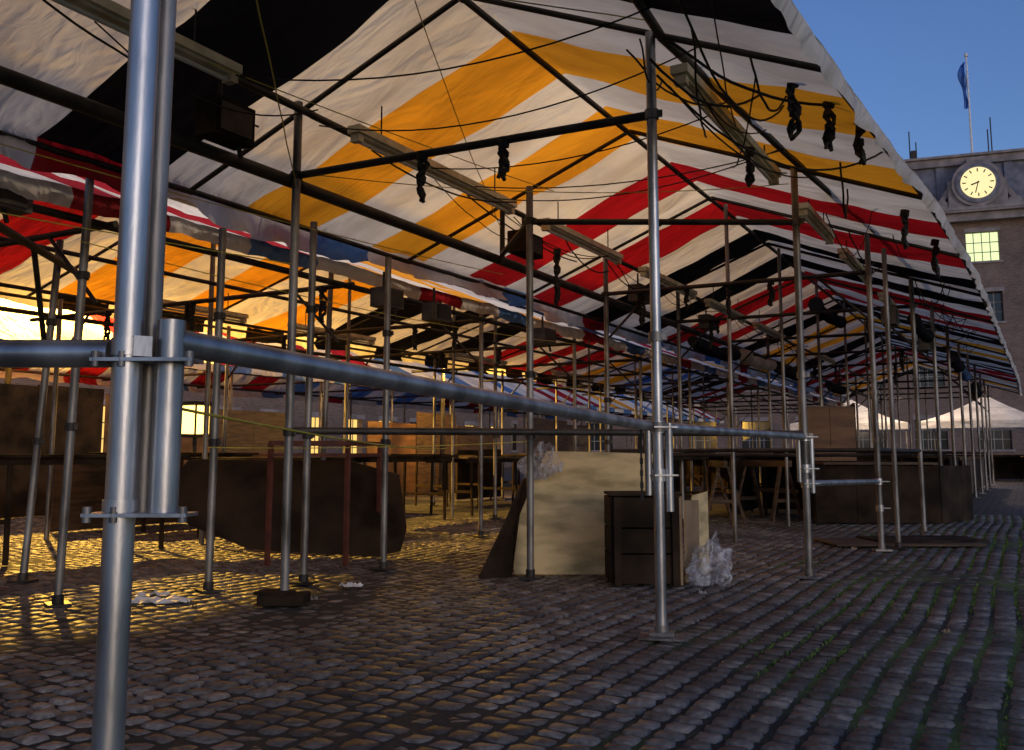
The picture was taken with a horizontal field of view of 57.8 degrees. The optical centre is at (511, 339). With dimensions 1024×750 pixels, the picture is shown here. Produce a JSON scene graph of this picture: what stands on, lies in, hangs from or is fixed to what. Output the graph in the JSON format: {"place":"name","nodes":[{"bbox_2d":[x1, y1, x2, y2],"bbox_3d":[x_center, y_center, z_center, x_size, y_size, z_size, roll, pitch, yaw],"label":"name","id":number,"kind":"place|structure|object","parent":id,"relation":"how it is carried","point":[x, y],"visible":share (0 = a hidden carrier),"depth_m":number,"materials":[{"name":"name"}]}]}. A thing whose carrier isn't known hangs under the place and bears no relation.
{"place":"outdoors","nodes":[
{"label":"outdoors","id":0,"kind":"place"},
{"bbox_2d":[0,499,1023,749],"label":"cobblestone paving","id":1,"kind":"structure","parent":0,"point":[432,641],"depth_m":4.35,"materials":[{"name":"stone"}]},
{"bbox_2d":[5,368,11,383],"bbox_3d":[-8.092,0.332,15.487,1.137,4.954,0.240,-4,-8,29],"label":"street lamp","id":2,"kind":"object","parent":1,"relation":"on","point":[8,374],"depth_m":15.65,"materials":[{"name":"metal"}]},
{"bbox_2d":[0,454,189,565],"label":"trestle table","id":3,"kind":"object","parent":1,"relation":"on","point":[10,461],"visible":0.41,"depth_m":7.79,"materials":[{"name":"brown wood"}]},
{"bbox_2d":[135,590,170,595],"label":"litter","id":4,"kind":"object","parent":1,"relation":"on","point":[157,593],"visible":1,"depth_m":5.93,"materials":[{"name":"white paper"}]},
{"bbox_2d":[131,594,192,603],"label":"litter","id":5,"kind":"object","parent":1,"relation":"on","point":[174,598],"visible":0.99,"depth_m":5.69,"materials":[{"name":"white paper"}]},
{"bbox_2d":[89,452,258,531],"bbox_3d":[-4.250,1.899,11.782,0.800,0.932,2.000,-4,-8,29],"label":"trestle table","id":6,"kind":"object","parent":1,"relation":"on","point":[143,520],"visible":0.24,"depth_m":11.65,"materials":[{"name":"brown wood"}]},
{"bbox_2d":[181,401,211,451],"bbox_3d":[-4.349,1.662,12.690,0.380,1.625,0.360,-4,-8,29],"label":"kiosk lantern","id":7,"kind":"object","parent":1,"relation":"on","point":[192,425],"visible":0.6,"depth_m":12.65,"materials":[{"name":"glass"}]},
{"bbox_2d":[181,457,354,536],"bbox_3d":[-2.766,1.798,10.742,0.871,0.876,2.000,-3,-8,26],"label":"trestle table","id":8,"kind":"object","parent":1,"relation":"on","point":[332,458],"visible":0.13,"depth_m":10.57,"materials":[{"name":"brown wood"}]},
{"bbox_2d":[50,449,500,531],"bbox_3d":[0.418,3.011,21.190,0.030,1.000,23.894,-4,-8,29],"label":"wooden hoarding","id":9,"kind":"object","parent":1,"relation":"on","point":[88,486],"visible":0.12,"depth_m":11.26,"materials":[{"name":"brown wood"}]},
{"bbox_2d":[253,588,310,605],"bbox_3d":[-1.400,1.559,5.624,0.312,0.081,0.221,0,-7,0],"label":"timber footing block","id":10,"kind":"object","parent":1,"relation":"on","point":[275,597],"depth_m":5.54,"materials":[{"name":"brown wood"}]},
{"bbox_2d":[178,457,406,556],"bbox_3d":[-2.007,1.501,8.446,2.143,0.860,0.592,0,-7,2],"label":"tarred board","id":11,"kind":"object","parent":1,"relation":"on","point":[240,509],"visible":0.79,"depth_m":8.37,"materials":[{"name":"black wood"}]},
{"bbox_2d":[264,441,381,565],"bbox_3d":[-1.610,1.388,8.015,0.752,1.018,0.901,-1,-7,8],"label":"table frame","id":12,"kind":"object","parent":1,"relation":"on","point":[347,454],"visible":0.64,"depth_m":7.67,"materials":[{"name":"red metal"}]},
{"bbox_2d":[0,383,652,517],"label":"wooden hoarding","id":13,"kind":"object","parent":1,"relation":"on","point":[18,410],"visible":0.28,"depth_m":14.65,"materials":[{"name":"brown wood"}]},
{"bbox_2d":[339,582,363,586],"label":"litter","id":14,"kind":"object","parent":1,"relation":"on","point":[351,584],"visible":1,"depth_m":6.33,"materials":[{"name":"white paper"}]},
{"bbox_2d":[0,298,723,477],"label":"market stall","id":15,"kind":"object","parent":1,"relation":"on","point":[246,382],"visible":0.32,"depth_m":22.85,"materials":[{"name":"blue fabric"}]},
{"bbox_2d":[351,455,457,519],"bbox_3d":[-1.632,2.019,12.616,0.850,0.898,2.000,-4,-8,29],"label":"trestle table","id":16,"kind":"object","parent":1,"relation":"on","point":[404,459],"visible":0.54,"depth_m":13.03,"materials":[{"name":"brown wood"}]},
{"bbox_2d":[362,454,457,506],"bbox_3d":[-1.810,2.415,15.886,0.800,0.918,2.000,-4,-8,29],"label":"trestle table","id":17,"kind":"object","parent":1,"relation":"on","point":[416,478],"visible":0.17,"depth_m":16.40,"materials":[{"name":"brown wood"}]},
{"bbox_2d":[0,154,846,607],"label":"market stall","id":18,"kind":"object","parent":1,"relation":"on","point":[52,266],"visible":0.7,"depth_m":10.49,"materials":[{"name":"multicoloured fabric"}]},
{"bbox_2d":[0,0,908,749],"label":"scaffold railing","id":19,"kind":"object","parent":1,"relation":"on","point":[146,354],"visible":0.99,"depth_m":1.63,"materials":[{"name":"metal"}]},
{"bbox_2d":[425,457,522,515],"bbox_3d":[-0.580,2.297,14.758,0.850,0.874,2.000,-3,-8,26],"label":"trestle table","id":20,"kind":"object","parent":1,"relation":"on","point":[471,460],"visible":0.6,"depth_m":14.20,"materials":[{"name":"brown wood"}]},
{"bbox_2d":[478,466,538,577],"bbox_3d":[0.011,1.383,7.167,0.234,0.820,0.748,-4,-8,29],"label":"folded board","id":21,"kind":"object","parent":1,"relation":"on","point":[499,562],"visible":0.76,"depth_m":7.01,"materials":[{"name":"brown wood"}]},
{"bbox_2d":[0,0,1021,642],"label":"market stall","id":22,"kind":"object","parent":1,"relation":"on","point":[730,186],"visible":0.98,"depth_m":6.86,"materials":[{"name":"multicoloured fabric"}]},
{"bbox_2d":[502,454,544,502],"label":"trestle table","id":23,"kind":"object","parent":1,"relation":"on","point":[541,456],"visible":0.16,"depth_m":16.26,"materials":[{"name":"brown wood"}]},
{"bbox_2d":[514,451,652,573],"bbox_3d":[0.555,1.329,7.220,1.150,0.920,0.380,0,-7,0],"label":"plywood sheet","id":24,"kind":"object","parent":1,"relation":"on","point":[569,533],"visible":0.61,"depth_m":7.21,"materials":[{"name":"beige wood"}]},
{"bbox_2d":[517,442,563,478],"bbox_3d":[0.216,0.937,7.235,0.399,0.297,0.146,-4,-8,29],"label":"plastic bag","id":25,"kind":"object","parent":24,"relation":"on","point":[537,475],"visible":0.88,"depth_m":7.20,"materials":[{"name":"grey"}]},
{"bbox_2d":[604,491,682,585],"bbox_3d":[0.932,1.401,6.615,0.504,0.627,0.474,0,-7,0],"label":"wooden crate","id":26,"kind":"object","parent":1,"relation":"on","point":[629,537],"visible":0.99,"depth_m":6.41,"materials":[{"name":"wood"}]},
{"bbox_2d":[638,629,684,641],"bbox_3d":[0.736,1.450,4.565,0.220,0.034,0.160,-1,-7,12],"label":"base plate","id":27,"kind":"object","parent":1,"relation":"on","point":[669,633],"visible":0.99,"depth_m":4.52,"materials":[{"name":"metal"}]},
{"bbox_2d":[614,452,708,497],"bbox_3d":[1.935,1.915,11.916,0.800,0.932,2.000,-4,-8,28],"label":"trestle table","id":28,"kind":"object","parent":1,"relation":"on","point":[704,470],"visible":0.09,"depth_m":12.35,"materials":[{"name":"brown wood"}]},
{"bbox_2d":[683,491,708,581],"bbox_3d":[1.364,1.444,6.887,0.084,0.610,0.688,-4,-8,29],"label":"cardboard sheet","id":29,"kind":"object","parent":1,"relation":"on","point":[696,528],"visible":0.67,"depth_m":6.76,"materials":[{"name":"beige cardboard"}]},
{"bbox_2d":[685,535,732,586],"bbox_3d":[1.370,1.519,6.462,0.323,0.382,0.317,-4,-8,29],"label":"plastic bag","id":30,"kind":"object","parent":1,"relation":"on","point":[701,577],"visible":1,"depth_m":6.45,"materials":[{"name":"grey"}]},
{"bbox_2d":[684,457,759,513],"bbox_3d":[3.198,2.222,14.284,0.821,0.908,2.000,-3,-8,26],"label":"trestle table","id":31,"kind":"object","parent":1,"relation":"on","point":[747,490],"visible":0.49,"depth_m":13.87,"materials":[{"name":"brown wood"}]},
{"bbox_2d":[699,460,746,522],"bbox_3d":[2.850,2.086,12.839,0.580,0.829,1.000,0,-7,0],"label":"wooden trestle","id":32,"kind":"object","parent":1,"relation":"on","point":[717,465],"visible":0.79,"depth_m":12.49,"materials":[{"name":"brown wood"}]},
{"bbox_2d":[732,460,803,521],"bbox_3d":[3.599,2.123,13.137,0.580,0.829,1.000,4,-8,-26],"label":"wooden trestle","id":33,"kind":"object","parent":1,"relation":"on","point":[779,464],"visible":0.78,"depth_m":13.08,"materials":[{"name":"brown wood"}]},
{"bbox_2d":[752,457,891,515],"bbox_3d":[4.630,2.174,13.852,2.000,0.895,0.821,-4,-8,29],"label":"trestle table","id":34,"kind":"object","parent":1,"relation":"on","point":[769,474],"visible":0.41,"depth_m":14.42,"materials":[{"name":"brown wood"}]},
{"bbox_2d":[741,520,1023,749],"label":"moss","id":35,"kind":"object","parent":1,"relation":"on","point":[937,592],"visible":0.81,"depth_m":5.75,"materials":[{"name":"green plant"}]},
{"bbox_2d":[809,462,973,522],"bbox_3d":[5.173,2.050,12.568,2.324,0.785,1.002,-1,-7,4],"label":"market counter","id":36,"kind":"object","parent":1,"relation":"on","point":[948,493],"visible":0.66,"depth_m":12.19,"materials":[{"name":"brown wood"}]},
{"bbox_2d":[807,403,857,460],"bbox_3d":[4.631,1.292,13.018,1.153,0.800,0.450,5,-9,-38],"label":"display panel","id":37,"kind":"object","parent":36,"relation":"on","point":[832,426],"visible":0.89,"depth_m":12.83,"materials":[{"name":"brown wood"}]},
{"bbox_2d":[813,535,989,545],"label":"floor boards","id":38,"kind":"object","parent":1,"relation":"on","point":[934,540],"visible":0.85,"depth_m":9.26,"materials":[{"name":"brown wood"}]},
{"bbox_2d":[664,460,679,491],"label":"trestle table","id":39,"kind":"object","parent":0,"point":[676,466],"visible":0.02,"depth_m":21.39,"materials":[{"name":"brown wood"}]},
{"bbox_2d":[405,467,1023,515],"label":"ground","id":40,"kind":"structure","parent":0,"point":[1002,497],"depth_m":20.26,"materials":[{"name":"grey stone"}]},
{"bbox_2d":[0,198,515,467],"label":"brick terrace","id":41,"kind":"structure","parent":40,"relation":"on","point":[362,416],"depth_m":50.39,"materials":[{"name":"brick"}]},
{"bbox_2d":[101,399,515,452],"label":"windows","id":42,"kind":"structure","parent":41,"relation":"in","point":[315,421],"depth_m":50.05,"materials":[{"name":"glass"}]},
{"bbox_2d":[438,368,444,489],"bbox_3d":[-1.349,1.854,20.645,0.637,3.204,0.240,-4,-8,29],"label":"street lamp","id":43,"kind":"object","parent":40,"relation":"on","point":[442,425],"visible":0.33,"depth_m":20.68,"materials":[{"name":"metal"}]},
{"bbox_2d":[449,455,519,501],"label":"trestle table","id":44,"kind":"object","parent":40,"relation":"on","point":[491,481],"visible":0.25,"depth_m":18.01,"materials":[{"name":"brown wood"}]},
{"bbox_2d":[686,461,708,490],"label":"trestle table","id":45,"kind":"object","parent":40,"relation":"on","point":[687,476],"visible":0.09,"depth_m":24.05,"materials":[{"name":"brown wood"}]},
{"bbox_2d":[686,461,727,486],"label":"trestle table","id":46,"kind":"object","parent":40,"relation":"on","point":[697,470],"depth_m":24.86,"materials":[{"name":"brown wood"}]},
{"bbox_2d":[511,53,1023,467],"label":"brick town hall","id":47,"kind":"structure","parent":40,"relation":"on","point":[978,197],"depth_m":59.17,"materials":[{"name":"brown brick"}]},
{"bbox_2d":[511,226,1015,451],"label":"windows","id":48,"kind":"structure","parent":47,"relation":"in","point":[981,247],"depth_m":59.54,"materials":[{"name":"yellow glass"}]},
{"bbox_2d":[790,400,911,448],"bbox_3d":[13.544,3.917,36.860,4.200,3.100,4.200,-3,-8,25],"label":"market tent","id":49,"kind":"object","parent":40,"relation":"on","point":[863,419],"visible":0.34,"depth_m":35.35,"materials":[{"name":"white fabric"}]},
{"bbox_2d":[871,399,873,447],"bbox_3d":[13.330,2.669,33.108,1.137,4.654,0.240,-4,-8,29],"label":"street lamp","id":50,"kind":"object","parent":40,"relation":"on","point":[872,421],"visible":0.02,"depth_m":33.26,"materials":[{"name":"metal"}]},
{"bbox_2d":[897,458,913,465],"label":"trestle table","id":51,"kind":"object","parent":40,"relation":"on","point":[903,459],"visible":0.04,"depth_m":15.94,"materials":[{"name":"brown wood"}]},
{"bbox_2d":[897,456,958,465],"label":"trestle table","id":52,"kind":"object","parent":40,"relation":"on","point":[935,458],"visible":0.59,"depth_m":15.18,"materials":[{"name":"brown wood"}]},
{"bbox_2d":[652,448,946,456],"bbox_3d":[4.335,1.594,13.051,2.920,0.090,8.021,-4,-8,29],"label":"counter rail","id":53,"kind":"object","parent":52,"relation":"on","point":[794,454],"visible":0.76,"depth_m":10.06,"materials":[{"name":"wood"}]},
{"bbox_2d":[924,456,963,465],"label":"trestle table","id":54,"kind":"object","parent":40,"relation":"on","point":[958,457],"visible":0.2,"depth_m":17.67,"materials":[{"name":"brown wood"}]},
{"bbox_2d":[934,459,976,494],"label":"trestle table","id":55,"kind":"object","parent":40,"relation":"on","point":[969,461],"visible":0.21,"depth_m":20.40,"materials":[{"name":"brown wood"}]},
{"bbox_2d":[947,458,980,489],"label":"trestle table","id":56,"kind":"object","parent":40,"relation":"on","point":[977,474],"visible":0.18,"depth_m":22.95,"materials":[{"name":"brown wood"}]},
{"bbox_2d":[946,455,981,465],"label":"trestle table","id":57,"kind":"object","parent":40,"relation":"on","point":[962,455],"visible":0.12,"depth_m":35.51,"materials":[{"name":"brown wood"}]},
{"bbox_2d":[921,397,1023,449],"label":"market tent","id":58,"kind":"object","parent":40,"relation":"on","point":[1003,416],"visible":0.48,"depth_m":33.07,"materials":[{"name":"white fabric"}]},
{"bbox_2d":[967,457,984,485],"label":"trestle table","id":59,"kind":"object","parent":40,"relation":"on","point":[983,470],"visible":0.12,"depth_m":25.75,"materials":[{"name":"brown wood"}]},
{"bbox_2d":[981,455,988,474],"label":"trestle table","id":60,"kind":"object","parent":40,"relation":"on","point":[986,463],"visible":0.09,"depth_m":38.41,"materials":[{"name":"brown wood"}]},
{"bbox_2d":[986,455,1023,480],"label":"trestle table","id":61,"kind":"object","parent":40,"relation":"on","point":[1008,466],"visible":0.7,"depth_m":32.74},
{"bbox_2d":[792,0,1023,158],"label":"sky","id":62,"kind":"structure","parent":0,"point":[902,59],"materials":[{"name":"blue"}]}
]}

